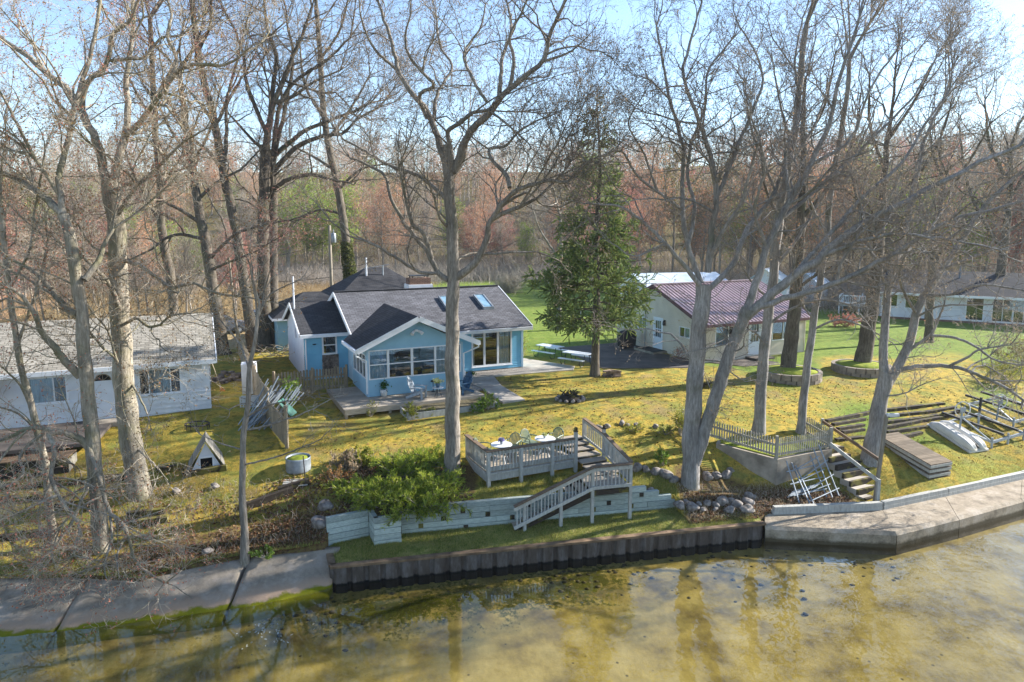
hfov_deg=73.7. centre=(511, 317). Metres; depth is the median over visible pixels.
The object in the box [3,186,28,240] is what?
wood tree
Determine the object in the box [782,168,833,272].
wood tree
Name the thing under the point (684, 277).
pole barn
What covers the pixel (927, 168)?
wood tree
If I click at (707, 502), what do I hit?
boulder
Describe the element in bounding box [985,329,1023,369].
bare shrub
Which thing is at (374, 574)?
steel seawall
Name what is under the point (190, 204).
wood tree
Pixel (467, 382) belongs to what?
adirondack chair
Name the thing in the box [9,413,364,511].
lawn grass
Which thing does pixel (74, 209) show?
wood tree
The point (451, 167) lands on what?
oak tree
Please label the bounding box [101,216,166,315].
wood tree
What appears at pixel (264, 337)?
tall tree
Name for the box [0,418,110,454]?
patio
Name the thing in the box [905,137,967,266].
wood tree
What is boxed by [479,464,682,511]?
bank grass
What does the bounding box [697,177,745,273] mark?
wood tree
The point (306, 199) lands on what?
wood tree
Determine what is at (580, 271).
spruce tree
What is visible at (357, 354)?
window
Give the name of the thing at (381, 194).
wood tree
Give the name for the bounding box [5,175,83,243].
wood tree
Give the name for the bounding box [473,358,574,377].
path
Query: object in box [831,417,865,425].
terrace timber
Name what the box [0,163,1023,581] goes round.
ground
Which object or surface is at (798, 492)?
loose pipes
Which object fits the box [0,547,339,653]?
concrete revetment
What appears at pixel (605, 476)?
wooden stairs
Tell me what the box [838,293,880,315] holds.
side deck
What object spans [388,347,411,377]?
window
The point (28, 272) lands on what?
wood tree
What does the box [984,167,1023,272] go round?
wood tree
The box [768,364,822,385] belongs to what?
ring
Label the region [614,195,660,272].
wood tree
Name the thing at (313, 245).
wood tree
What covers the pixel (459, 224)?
wood tree
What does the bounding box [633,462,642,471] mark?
boulder
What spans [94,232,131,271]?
wood tree
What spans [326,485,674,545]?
timber retaining wall
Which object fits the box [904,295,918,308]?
window
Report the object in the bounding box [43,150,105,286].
wood tree
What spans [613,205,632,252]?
wood tree
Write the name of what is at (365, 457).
leaf shrub
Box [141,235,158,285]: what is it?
wood tree
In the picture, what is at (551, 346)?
picnic table
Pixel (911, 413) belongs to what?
terrace timber
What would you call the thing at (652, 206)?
wood tree
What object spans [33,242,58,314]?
wood tree
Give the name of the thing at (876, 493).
lamp post
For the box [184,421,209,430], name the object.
bench
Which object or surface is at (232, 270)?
wood tree
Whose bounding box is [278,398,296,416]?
green tarp
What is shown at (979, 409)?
guide post
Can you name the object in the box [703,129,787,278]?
wood tree
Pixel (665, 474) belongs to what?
boulder
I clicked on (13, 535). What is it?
terrace timber
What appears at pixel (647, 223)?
wood tree
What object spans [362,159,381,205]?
wood tree
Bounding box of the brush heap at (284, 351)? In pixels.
[237,344,356,404]
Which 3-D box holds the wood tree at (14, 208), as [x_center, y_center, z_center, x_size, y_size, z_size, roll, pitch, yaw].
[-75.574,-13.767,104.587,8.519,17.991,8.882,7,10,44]
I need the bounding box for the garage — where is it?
[268,291,329,350]
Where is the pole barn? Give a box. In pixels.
[620,272,727,299]
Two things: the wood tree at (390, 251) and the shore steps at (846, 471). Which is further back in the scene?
the wood tree at (390, 251)
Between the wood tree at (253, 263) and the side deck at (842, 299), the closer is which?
the side deck at (842, 299)
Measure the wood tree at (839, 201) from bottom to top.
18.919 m
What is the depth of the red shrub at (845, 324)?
58.11 m
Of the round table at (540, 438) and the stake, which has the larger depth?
the round table at (540, 438)
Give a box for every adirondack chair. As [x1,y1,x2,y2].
[406,376,427,399]
[460,371,474,394]
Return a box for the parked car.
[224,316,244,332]
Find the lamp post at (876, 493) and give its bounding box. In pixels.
[872,413,899,500]
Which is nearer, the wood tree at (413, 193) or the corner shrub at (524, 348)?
the corner shrub at (524, 348)
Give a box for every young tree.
[0,46,101,547]
[161,203,363,567]
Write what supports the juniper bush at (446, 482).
on the ground at (832, 343)
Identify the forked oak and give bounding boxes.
[758,0,1023,466]
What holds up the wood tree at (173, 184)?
on the ground at (832, 343)
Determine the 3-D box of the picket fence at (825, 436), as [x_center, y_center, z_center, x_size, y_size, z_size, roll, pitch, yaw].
[10.540,4.943,29.104,5.990,1.360,3.090,0,8,0]
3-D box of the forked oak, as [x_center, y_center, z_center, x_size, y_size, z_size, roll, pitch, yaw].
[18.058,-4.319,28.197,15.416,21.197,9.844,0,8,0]
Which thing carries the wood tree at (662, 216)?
on the ground at (832, 343)
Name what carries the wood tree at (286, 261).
on the ground at (832, 343)
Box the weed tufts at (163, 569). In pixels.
[0,538,319,577]
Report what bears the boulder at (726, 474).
on the ground at (832, 343)
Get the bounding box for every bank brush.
[0,447,381,571]
[677,477,860,520]
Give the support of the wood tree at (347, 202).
on the ground at (832, 343)
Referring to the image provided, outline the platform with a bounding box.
[400,398,497,419]
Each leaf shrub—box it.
[318,463,354,483]
[345,444,378,468]
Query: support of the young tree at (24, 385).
on the ground at (832, 343)
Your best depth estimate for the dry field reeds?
74.69 m
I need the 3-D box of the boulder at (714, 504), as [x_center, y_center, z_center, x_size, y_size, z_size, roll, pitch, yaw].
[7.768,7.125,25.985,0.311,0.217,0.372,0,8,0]
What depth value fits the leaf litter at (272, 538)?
23.23 m
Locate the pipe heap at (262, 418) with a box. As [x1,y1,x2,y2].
[238,376,303,430]
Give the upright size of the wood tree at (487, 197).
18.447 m
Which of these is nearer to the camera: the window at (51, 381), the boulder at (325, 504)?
the boulder at (325, 504)
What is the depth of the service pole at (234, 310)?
48.85 m
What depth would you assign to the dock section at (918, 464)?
28.68 m
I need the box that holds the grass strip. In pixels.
[329,509,760,562]
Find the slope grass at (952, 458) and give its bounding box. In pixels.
[813,405,1023,501]
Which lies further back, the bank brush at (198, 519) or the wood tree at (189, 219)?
the wood tree at (189, 219)
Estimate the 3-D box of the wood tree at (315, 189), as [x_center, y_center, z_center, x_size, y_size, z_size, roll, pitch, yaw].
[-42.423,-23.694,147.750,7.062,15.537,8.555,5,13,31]
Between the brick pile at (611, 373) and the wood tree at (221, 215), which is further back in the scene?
the wood tree at (221, 215)
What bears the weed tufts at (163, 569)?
on the ground at (832, 343)
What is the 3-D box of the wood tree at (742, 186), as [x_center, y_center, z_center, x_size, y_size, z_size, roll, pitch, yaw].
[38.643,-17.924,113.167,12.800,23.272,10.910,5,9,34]
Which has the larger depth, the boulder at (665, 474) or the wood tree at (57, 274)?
the wood tree at (57, 274)
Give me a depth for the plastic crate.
32.51 m
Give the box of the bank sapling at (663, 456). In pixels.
[652,443,669,465]
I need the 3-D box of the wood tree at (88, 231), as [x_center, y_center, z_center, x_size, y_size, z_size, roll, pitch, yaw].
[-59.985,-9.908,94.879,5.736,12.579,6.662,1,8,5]
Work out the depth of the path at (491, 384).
35.65 m
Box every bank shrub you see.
[623,422,645,432]
[651,424,676,435]
[667,399,684,435]
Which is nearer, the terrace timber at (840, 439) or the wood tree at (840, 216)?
the terrace timber at (840, 439)
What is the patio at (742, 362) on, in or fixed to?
on the ground at (832, 343)
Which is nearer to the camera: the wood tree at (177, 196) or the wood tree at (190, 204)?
the wood tree at (190, 204)
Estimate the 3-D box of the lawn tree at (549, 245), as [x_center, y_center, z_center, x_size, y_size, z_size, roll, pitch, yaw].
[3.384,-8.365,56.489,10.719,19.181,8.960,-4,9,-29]
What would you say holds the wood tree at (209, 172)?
on the ground at (832, 343)
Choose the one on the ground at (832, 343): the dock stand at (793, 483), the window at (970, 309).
the dock stand at (793, 483)
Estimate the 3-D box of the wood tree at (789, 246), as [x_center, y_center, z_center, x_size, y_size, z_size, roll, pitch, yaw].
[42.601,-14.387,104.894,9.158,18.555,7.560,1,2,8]
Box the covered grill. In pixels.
[617,330,636,348]
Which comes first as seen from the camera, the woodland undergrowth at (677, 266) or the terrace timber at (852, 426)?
the terrace timber at (852, 426)
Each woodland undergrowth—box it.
[0,206,1023,300]
[26,212,1021,298]
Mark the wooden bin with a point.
(72, 454)
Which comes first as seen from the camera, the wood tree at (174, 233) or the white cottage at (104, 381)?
the white cottage at (104, 381)
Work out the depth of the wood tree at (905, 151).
151.69 m
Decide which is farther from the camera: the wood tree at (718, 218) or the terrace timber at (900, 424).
the wood tree at (718, 218)
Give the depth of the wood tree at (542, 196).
170.21 m
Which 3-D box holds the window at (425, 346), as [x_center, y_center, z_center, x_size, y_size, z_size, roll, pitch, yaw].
[-4.505,2.209,34.821,1.230,1.480,0.080,-3,8,-25]
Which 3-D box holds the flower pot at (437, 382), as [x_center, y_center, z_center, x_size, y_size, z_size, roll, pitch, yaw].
[-3.640,3.201,33.749,0.632,0.483,0.627,0,8,0]
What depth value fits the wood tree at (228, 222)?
88.39 m
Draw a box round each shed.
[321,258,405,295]
[751,267,789,294]
[802,272,829,306]
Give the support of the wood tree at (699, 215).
on the ground at (832, 343)
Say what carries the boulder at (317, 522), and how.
on the ground at (832, 343)
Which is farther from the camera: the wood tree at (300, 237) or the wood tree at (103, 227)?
the wood tree at (300, 237)
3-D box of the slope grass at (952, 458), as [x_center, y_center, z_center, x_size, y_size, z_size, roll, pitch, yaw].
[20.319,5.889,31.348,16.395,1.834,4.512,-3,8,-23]
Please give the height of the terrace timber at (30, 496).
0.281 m
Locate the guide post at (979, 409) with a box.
[977,397,982,429]
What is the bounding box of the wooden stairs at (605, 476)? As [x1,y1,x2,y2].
[511,418,632,531]
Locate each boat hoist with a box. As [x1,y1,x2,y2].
[941,401,1023,448]
[965,391,1023,426]
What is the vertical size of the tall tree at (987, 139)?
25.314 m
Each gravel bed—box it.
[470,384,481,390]
[475,367,528,373]
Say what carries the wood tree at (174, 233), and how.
on the ground at (832, 343)
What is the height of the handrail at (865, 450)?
0.389 m
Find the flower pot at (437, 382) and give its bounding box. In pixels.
[433,377,443,387]
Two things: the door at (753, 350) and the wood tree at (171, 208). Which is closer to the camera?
the door at (753, 350)
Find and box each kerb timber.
[771,501,882,514]
[880,470,1023,509]
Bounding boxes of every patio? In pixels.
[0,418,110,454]
[559,343,688,368]
[708,358,779,366]
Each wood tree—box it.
[0,217,67,320]
[0,244,15,308]
[1,196,43,310]
[2,169,29,250]
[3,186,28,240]
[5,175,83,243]
[15,215,42,300]
[16,194,53,251]
[22,170,68,232]
[29,233,81,304]
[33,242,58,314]
[36,229,57,276]
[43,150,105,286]
[43,212,60,253]
[50,244,88,317]
[53,163,77,194]
[56,183,98,254]
[60,209,105,303]
[67,185,106,241]
[70,174,95,230]
[70,207,101,268]
[82,219,148,301]
[86,183,106,239]
[94,208,131,260]
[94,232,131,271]
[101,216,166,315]
[103,212,175,314]
[109,162,134,211]
[120,176,146,226]
[122,191,152,233]
[123,188,147,233]
[123,205,141,252]
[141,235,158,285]
[144,219,181,273]
[146,155,186,219]
[146,178,186,234]
[148,222,218,311]
[154,229,203,311]
[156,236,182,278]
[167,222,183,266]
[172,224,204,295]
[173,176,188,215]
[173,206,198,246]
[181,196,191,227]
[182,188,194,227]
[198,152,222,215]
[206,167,223,219]
[209,196,234,232]
[211,213,251,287]
[212,166,258,242]
[212,214,255,300]
[214,226,254,311]
[218,151,239,187]
[219,173,247,218]
[226,184,258,274]
[235,158,258,197]
[239,173,258,237]
[244,243,256,277]
[249,229,257,261]
[276,147,300,205]
[277,186,305,275]
[277,187,309,269]
[277,209,298,256]
[283,165,324,266]
[290,197,305,264]
[294,172,331,237]
[296,197,315,264]
[298,206,326,271]
[299,183,339,272]
[318,214,340,266]
[322,169,366,259]
[327,186,382,267]
[329,194,346,266]
[335,180,379,264]
[341,142,371,214]
[351,168,372,224]
[355,166,402,266]
[359,195,390,261]
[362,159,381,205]
[362,181,387,236]
[367,220,391,266]
[374,179,419,265]
[375,205,398,264]
[389,201,423,262]
[399,175,419,218]
[404,155,422,209]
[408,213,428,259]
[412,187,441,240]
[413,179,430,234]
[418,147,442,212]
[420,190,442,234]
[434,197,464,254]
[442,210,467,246]
[454,167,465,199]
[458,189,479,246]
[458,200,496,271]
[458,203,495,261]
[466,169,520,265]
[471,157,509,211]
[473,164,489,195]
[475,158,519,223]
[475,202,493,239]
[479,203,518,261]
[484,203,519,264]
[514,196,533,260]
[516,221,542,270]
[519,180,547,236]
[528,185,559,253]
[535,179,550,214]
[536,184,564,246]
[537,191,571,266]
[540,201,557,255]
[547,196,576,247]
[564,144,582,196]
[567,199,605,267]
[569,177,607,239]
[572,146,597,208]
[581,150,627,211]
[587,157,624,257]
[604,140,638,199]
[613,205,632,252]
[614,166,653,266]
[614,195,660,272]
[625,138,662,229]
[626,146,675,272]
[629,191,657,259]
[635,134,711,271]
[650,184,678,251]
[666,164,733,271]
[668,149,724,270]
[674,173,732,271]
[674,193,709,265]
[685,166,740,270]
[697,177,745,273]
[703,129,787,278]
[717,187,757,279]
[720,139,750,249]
[721,214,761,277]
[724,148,768,270]
[728,167,780,275]
[735,175,779,254]
[739,195,795,266]
[752,131,831,269]
[767,113,831,231]
[774,170,811,268]
[779,171,817,267]
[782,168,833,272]
[789,165,854,271]
[811,130,844,174]
[811,148,874,288]
[813,165,867,259]
[816,138,880,288]
[825,139,882,271]
[827,166,870,272]
[839,161,876,281]
[842,153,894,278]
[850,156,918,295]
[868,180,904,262]
[885,171,948,269]
[893,135,929,183]
[893,138,960,268]
[898,120,979,268]
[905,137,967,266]
[909,142,980,253]
[938,149,1023,271]
[938,182,1003,270]
[944,143,1023,271]
[947,118,971,191]
[956,130,996,205]
[962,126,1023,257]
[964,128,1016,199]
[967,205,1014,271]
[974,137,1023,225]
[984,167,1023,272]
[1003,128,1023,191]
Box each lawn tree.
[504,97,618,329]
[674,0,940,435]
[767,0,950,434]
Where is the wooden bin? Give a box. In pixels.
[0,449,76,479]
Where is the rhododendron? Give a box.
[329,447,362,471]
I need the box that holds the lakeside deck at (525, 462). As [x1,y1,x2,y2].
[464,427,577,487]
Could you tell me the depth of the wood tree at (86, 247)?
74.15 m
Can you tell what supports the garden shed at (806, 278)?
on the ground at (832, 343)
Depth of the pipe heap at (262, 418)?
30.14 m
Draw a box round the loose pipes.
[787,483,820,497]
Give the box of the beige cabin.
[617,273,810,362]
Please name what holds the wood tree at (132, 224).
on the ground at (832, 343)
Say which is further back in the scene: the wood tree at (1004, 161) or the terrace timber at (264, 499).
the wood tree at (1004, 161)
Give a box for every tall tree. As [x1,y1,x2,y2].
[40,0,261,314]
[50,0,339,351]
[159,0,419,347]
[208,0,474,345]
[730,0,959,367]
[814,0,1017,362]
[894,43,1023,342]
[903,36,1023,275]
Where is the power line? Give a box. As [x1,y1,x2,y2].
[343,240,726,251]
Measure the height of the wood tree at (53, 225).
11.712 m
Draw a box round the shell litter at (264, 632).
[230,621,315,654]
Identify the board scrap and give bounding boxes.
[283,479,307,485]
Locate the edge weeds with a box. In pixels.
[248,543,273,559]
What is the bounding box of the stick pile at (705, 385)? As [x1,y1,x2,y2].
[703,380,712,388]
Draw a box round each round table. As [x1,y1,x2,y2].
[491,441,511,463]
[535,435,554,456]
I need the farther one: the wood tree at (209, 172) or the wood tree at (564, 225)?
the wood tree at (209, 172)
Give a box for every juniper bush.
[319,473,383,502]
[336,470,410,513]
[366,475,452,530]
[368,447,453,485]
[397,443,465,477]
[400,464,476,517]
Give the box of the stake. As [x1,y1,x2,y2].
[303,456,305,483]
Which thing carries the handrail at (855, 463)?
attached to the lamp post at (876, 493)
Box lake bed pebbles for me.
[277,550,898,651]
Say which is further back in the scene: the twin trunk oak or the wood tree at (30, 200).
the wood tree at (30, 200)
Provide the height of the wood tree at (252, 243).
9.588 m
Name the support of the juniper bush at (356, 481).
on the ground at (832, 343)
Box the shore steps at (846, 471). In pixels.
[828,444,874,500]
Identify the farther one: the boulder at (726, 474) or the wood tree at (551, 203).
the wood tree at (551, 203)
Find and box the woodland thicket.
[0,253,1023,332]
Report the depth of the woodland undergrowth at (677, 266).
122.55 m
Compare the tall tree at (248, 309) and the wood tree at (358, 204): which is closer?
the tall tree at (248, 309)
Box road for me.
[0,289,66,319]
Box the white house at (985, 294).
[880,265,1023,325]
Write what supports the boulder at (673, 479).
on the ground at (832, 343)
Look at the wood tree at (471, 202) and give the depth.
141.14 m
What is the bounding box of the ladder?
[248,389,283,424]
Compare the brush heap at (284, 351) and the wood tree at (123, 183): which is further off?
the wood tree at (123, 183)
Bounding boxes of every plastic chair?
[474,438,491,458]
[504,432,521,459]
[520,429,537,454]
[545,427,563,450]
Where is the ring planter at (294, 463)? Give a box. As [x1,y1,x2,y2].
[285,453,310,474]
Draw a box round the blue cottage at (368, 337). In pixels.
[282,275,532,396]
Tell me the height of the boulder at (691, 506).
0.321 m
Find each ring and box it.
[555,389,585,403]
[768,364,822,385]
[831,359,891,377]
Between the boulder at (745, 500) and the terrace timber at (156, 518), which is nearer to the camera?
the terrace timber at (156, 518)
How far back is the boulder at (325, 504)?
24.02 m
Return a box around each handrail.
[821,418,878,460]
[829,442,878,481]
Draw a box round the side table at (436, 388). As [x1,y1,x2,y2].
[432,386,443,396]
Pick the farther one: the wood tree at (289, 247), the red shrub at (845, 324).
the wood tree at (289, 247)
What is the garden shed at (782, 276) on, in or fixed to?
on the ground at (832, 343)
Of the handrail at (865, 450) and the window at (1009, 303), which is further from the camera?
the window at (1009, 303)
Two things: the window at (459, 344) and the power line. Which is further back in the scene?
the power line
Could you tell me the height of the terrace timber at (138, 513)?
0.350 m
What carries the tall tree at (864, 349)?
in the ring at (850, 367)
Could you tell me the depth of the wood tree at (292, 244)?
117.29 m
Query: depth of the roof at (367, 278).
52.73 m
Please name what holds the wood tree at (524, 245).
on the ground at (832, 343)
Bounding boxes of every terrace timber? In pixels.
[0,481,42,490]
[0,493,42,503]
[0,528,46,541]
[54,473,123,485]
[54,499,90,510]
[116,514,168,528]
[127,507,164,518]
[156,463,185,472]
[182,464,227,477]
[246,486,293,509]
[277,478,309,489]
[825,410,869,422]
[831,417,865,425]
[834,435,864,441]
[836,423,865,430]
[841,427,865,433]
[886,425,928,432]
[887,402,945,411]
[887,420,922,429]
[888,410,960,423]
[889,410,925,417]
[903,431,922,437]
[917,414,953,422]
[924,406,956,413]
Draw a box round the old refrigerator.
[241,361,256,393]
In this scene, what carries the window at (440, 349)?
in the blue cottage at (368, 337)
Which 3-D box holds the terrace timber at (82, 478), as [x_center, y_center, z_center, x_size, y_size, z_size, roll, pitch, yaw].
[-15.982,6.124,25.631,2.928,0.365,0.200,-1,8,-9]
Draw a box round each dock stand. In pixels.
[786,455,826,502]
[791,449,832,503]
[795,445,838,503]
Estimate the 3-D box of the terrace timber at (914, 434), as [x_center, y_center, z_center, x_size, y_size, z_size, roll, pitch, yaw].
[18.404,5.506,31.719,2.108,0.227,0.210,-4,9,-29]
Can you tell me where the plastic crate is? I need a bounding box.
[239,395,258,406]
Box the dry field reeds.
[0,279,340,322]
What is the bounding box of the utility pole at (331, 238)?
[328,225,335,285]
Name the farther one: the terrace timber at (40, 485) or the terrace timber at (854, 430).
the terrace timber at (854, 430)
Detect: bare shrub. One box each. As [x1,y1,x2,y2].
[980,350,1023,387]
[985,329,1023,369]
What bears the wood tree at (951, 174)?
on the ground at (832, 343)
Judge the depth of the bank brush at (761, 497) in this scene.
26.95 m
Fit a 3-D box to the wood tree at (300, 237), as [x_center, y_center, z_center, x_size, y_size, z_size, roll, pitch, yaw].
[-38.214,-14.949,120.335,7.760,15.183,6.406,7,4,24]
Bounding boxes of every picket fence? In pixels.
[272,364,347,393]
[682,409,832,460]
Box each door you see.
[94,371,115,418]
[654,318,661,348]
[749,324,760,354]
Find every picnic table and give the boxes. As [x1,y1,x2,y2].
[531,343,566,358]
[558,350,590,366]
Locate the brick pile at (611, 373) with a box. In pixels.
[602,369,621,376]
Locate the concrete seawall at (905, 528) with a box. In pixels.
[764,479,1023,554]
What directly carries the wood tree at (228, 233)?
on the ground at (832, 343)
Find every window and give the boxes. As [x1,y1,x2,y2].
[28,375,69,405]
[137,366,182,396]
[322,336,336,354]
[353,353,355,369]
[356,354,358,372]
[359,353,361,375]
[362,353,365,378]
[368,349,387,379]
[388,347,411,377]
[393,349,409,361]
[412,346,435,375]
[435,345,445,373]
[459,344,460,371]
[471,331,512,367]
[638,317,646,327]
[679,326,689,338]
[715,326,732,345]
[772,322,785,340]
[881,294,898,306]
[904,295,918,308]
[964,298,984,320]
[990,299,1014,322]
[1011,300,1023,323]
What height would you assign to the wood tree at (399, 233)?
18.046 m
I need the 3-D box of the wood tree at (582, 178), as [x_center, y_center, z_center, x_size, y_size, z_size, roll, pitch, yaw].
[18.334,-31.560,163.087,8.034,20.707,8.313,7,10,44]
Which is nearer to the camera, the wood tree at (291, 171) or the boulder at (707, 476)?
the boulder at (707, 476)
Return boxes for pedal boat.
[927,420,988,452]
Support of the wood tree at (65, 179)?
on the ground at (832, 343)
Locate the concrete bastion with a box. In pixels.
[716,439,831,484]
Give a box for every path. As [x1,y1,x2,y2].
[472,376,524,403]
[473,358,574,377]
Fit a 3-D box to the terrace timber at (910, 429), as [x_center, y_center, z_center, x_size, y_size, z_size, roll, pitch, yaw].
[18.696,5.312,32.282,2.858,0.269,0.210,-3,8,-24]
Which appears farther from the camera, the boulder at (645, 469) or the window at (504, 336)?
the window at (504, 336)
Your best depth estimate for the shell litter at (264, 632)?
19.96 m
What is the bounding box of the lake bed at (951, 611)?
[0,519,1023,681]
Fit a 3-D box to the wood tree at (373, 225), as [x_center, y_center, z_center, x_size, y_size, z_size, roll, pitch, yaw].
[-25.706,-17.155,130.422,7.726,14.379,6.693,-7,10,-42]
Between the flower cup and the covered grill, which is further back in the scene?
the covered grill
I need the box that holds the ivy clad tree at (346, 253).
[213,0,445,279]
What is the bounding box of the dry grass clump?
[492,269,528,292]
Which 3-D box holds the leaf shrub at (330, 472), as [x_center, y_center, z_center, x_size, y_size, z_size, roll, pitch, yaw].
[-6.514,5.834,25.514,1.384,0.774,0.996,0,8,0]
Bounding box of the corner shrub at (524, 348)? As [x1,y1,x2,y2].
[509,330,529,356]
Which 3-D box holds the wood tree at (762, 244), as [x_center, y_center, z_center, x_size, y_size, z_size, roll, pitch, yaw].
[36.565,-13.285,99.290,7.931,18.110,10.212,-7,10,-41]
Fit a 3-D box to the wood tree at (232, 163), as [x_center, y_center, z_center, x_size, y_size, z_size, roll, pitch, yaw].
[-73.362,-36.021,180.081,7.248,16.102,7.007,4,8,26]
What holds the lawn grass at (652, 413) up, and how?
on the ground at (832, 343)
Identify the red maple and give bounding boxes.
[42,0,340,354]
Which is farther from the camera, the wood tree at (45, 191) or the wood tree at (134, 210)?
the wood tree at (134, 210)
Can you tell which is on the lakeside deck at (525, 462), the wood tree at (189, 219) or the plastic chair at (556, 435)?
the plastic chair at (556, 435)
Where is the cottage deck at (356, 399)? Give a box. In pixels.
[327,386,484,418]
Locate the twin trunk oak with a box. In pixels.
[510,0,1023,490]
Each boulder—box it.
[201,547,213,555]
[210,483,219,488]
[311,515,325,528]
[317,499,333,510]
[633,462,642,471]
[642,465,649,472]
[650,467,660,475]
[659,468,672,478]
[669,475,679,482]
[673,500,684,509]
[686,501,699,511]
[702,471,712,480]
[703,500,710,505]
[711,501,719,506]
[712,471,721,478]
[716,495,728,506]
[721,470,731,478]
[723,505,734,512]
[730,499,742,507]
[740,504,754,512]
[741,497,754,504]
[743,492,753,498]
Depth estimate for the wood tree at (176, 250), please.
61.97 m
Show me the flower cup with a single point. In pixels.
(501, 439)
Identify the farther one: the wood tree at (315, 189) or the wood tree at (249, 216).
the wood tree at (315, 189)
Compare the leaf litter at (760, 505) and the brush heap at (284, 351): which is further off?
the brush heap at (284, 351)
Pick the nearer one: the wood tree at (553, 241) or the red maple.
the red maple
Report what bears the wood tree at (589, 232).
on the ground at (832, 343)
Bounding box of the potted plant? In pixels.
[375,380,391,396]
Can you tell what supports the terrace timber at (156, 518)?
on the ground at (832, 343)
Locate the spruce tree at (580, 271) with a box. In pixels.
[521,95,661,376]
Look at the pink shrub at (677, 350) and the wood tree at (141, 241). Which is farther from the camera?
the wood tree at (141, 241)
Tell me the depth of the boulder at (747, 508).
25.70 m
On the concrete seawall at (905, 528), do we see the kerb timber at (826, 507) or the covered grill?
the kerb timber at (826, 507)
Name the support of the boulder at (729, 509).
on the grass strip
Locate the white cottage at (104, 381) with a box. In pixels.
[0,313,216,428]
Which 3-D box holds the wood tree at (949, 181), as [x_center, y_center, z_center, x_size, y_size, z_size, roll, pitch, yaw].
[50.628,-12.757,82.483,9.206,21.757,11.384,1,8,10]
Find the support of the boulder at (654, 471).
on the ground at (832, 343)
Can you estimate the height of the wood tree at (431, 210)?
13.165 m
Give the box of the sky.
[0,0,1023,172]
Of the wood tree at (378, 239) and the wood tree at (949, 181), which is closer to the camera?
the wood tree at (949, 181)
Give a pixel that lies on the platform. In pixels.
(465, 405)
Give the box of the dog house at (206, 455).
[186,431,224,477]
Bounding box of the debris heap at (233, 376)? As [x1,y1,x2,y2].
[211,370,241,383]
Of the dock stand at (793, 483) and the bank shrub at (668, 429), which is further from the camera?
the bank shrub at (668, 429)
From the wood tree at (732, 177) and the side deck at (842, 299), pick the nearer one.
the side deck at (842, 299)
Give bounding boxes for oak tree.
[0,0,245,636]
[0,0,338,576]
[262,0,681,477]
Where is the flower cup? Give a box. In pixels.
[498,437,504,443]
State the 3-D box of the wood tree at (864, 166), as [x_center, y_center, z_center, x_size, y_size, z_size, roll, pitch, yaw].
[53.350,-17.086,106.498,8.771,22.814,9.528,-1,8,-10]
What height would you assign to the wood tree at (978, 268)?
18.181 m
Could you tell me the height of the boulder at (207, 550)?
0.239 m
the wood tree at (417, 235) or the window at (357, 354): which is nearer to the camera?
the window at (357, 354)
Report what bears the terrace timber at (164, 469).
on the ground at (832, 343)
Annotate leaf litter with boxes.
[0,464,376,578]
[684,488,854,522]
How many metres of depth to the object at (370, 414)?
31.86 m
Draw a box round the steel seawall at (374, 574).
[326,521,765,593]
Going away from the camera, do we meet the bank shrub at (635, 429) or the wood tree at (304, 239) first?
the bank shrub at (635, 429)
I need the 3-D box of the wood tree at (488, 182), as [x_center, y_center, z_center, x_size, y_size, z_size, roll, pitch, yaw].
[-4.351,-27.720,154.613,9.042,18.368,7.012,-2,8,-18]
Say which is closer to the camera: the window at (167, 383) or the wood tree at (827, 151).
the window at (167, 383)
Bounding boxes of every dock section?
[885,432,952,468]
[885,443,951,472]
[902,458,950,477]
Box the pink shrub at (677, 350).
[670,347,688,358]
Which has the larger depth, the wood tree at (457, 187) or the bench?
the wood tree at (457, 187)
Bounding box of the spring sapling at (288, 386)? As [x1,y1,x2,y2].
[275,375,301,408]
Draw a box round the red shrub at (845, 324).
[826,313,861,326]
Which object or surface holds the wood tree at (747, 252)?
on the ground at (832, 343)
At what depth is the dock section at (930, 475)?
28.45 m
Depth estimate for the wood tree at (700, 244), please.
88.68 m
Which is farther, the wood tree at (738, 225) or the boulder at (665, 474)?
the wood tree at (738, 225)
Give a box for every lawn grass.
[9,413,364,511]
[316,377,1019,485]
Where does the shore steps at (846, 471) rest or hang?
on the ground at (832, 343)
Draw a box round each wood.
[0,116,1023,210]
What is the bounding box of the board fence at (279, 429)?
[236,327,288,448]
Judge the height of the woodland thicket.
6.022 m
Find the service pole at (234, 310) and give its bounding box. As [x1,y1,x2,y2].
[228,258,237,337]
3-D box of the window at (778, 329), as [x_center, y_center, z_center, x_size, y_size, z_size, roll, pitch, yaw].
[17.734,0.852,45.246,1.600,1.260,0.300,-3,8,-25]
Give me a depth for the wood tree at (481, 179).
180.78 m
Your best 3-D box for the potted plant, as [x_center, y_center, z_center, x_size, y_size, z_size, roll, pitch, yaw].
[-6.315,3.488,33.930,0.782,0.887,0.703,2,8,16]
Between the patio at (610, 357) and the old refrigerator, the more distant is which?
the patio at (610, 357)
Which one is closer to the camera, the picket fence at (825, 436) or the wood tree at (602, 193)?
the picket fence at (825, 436)

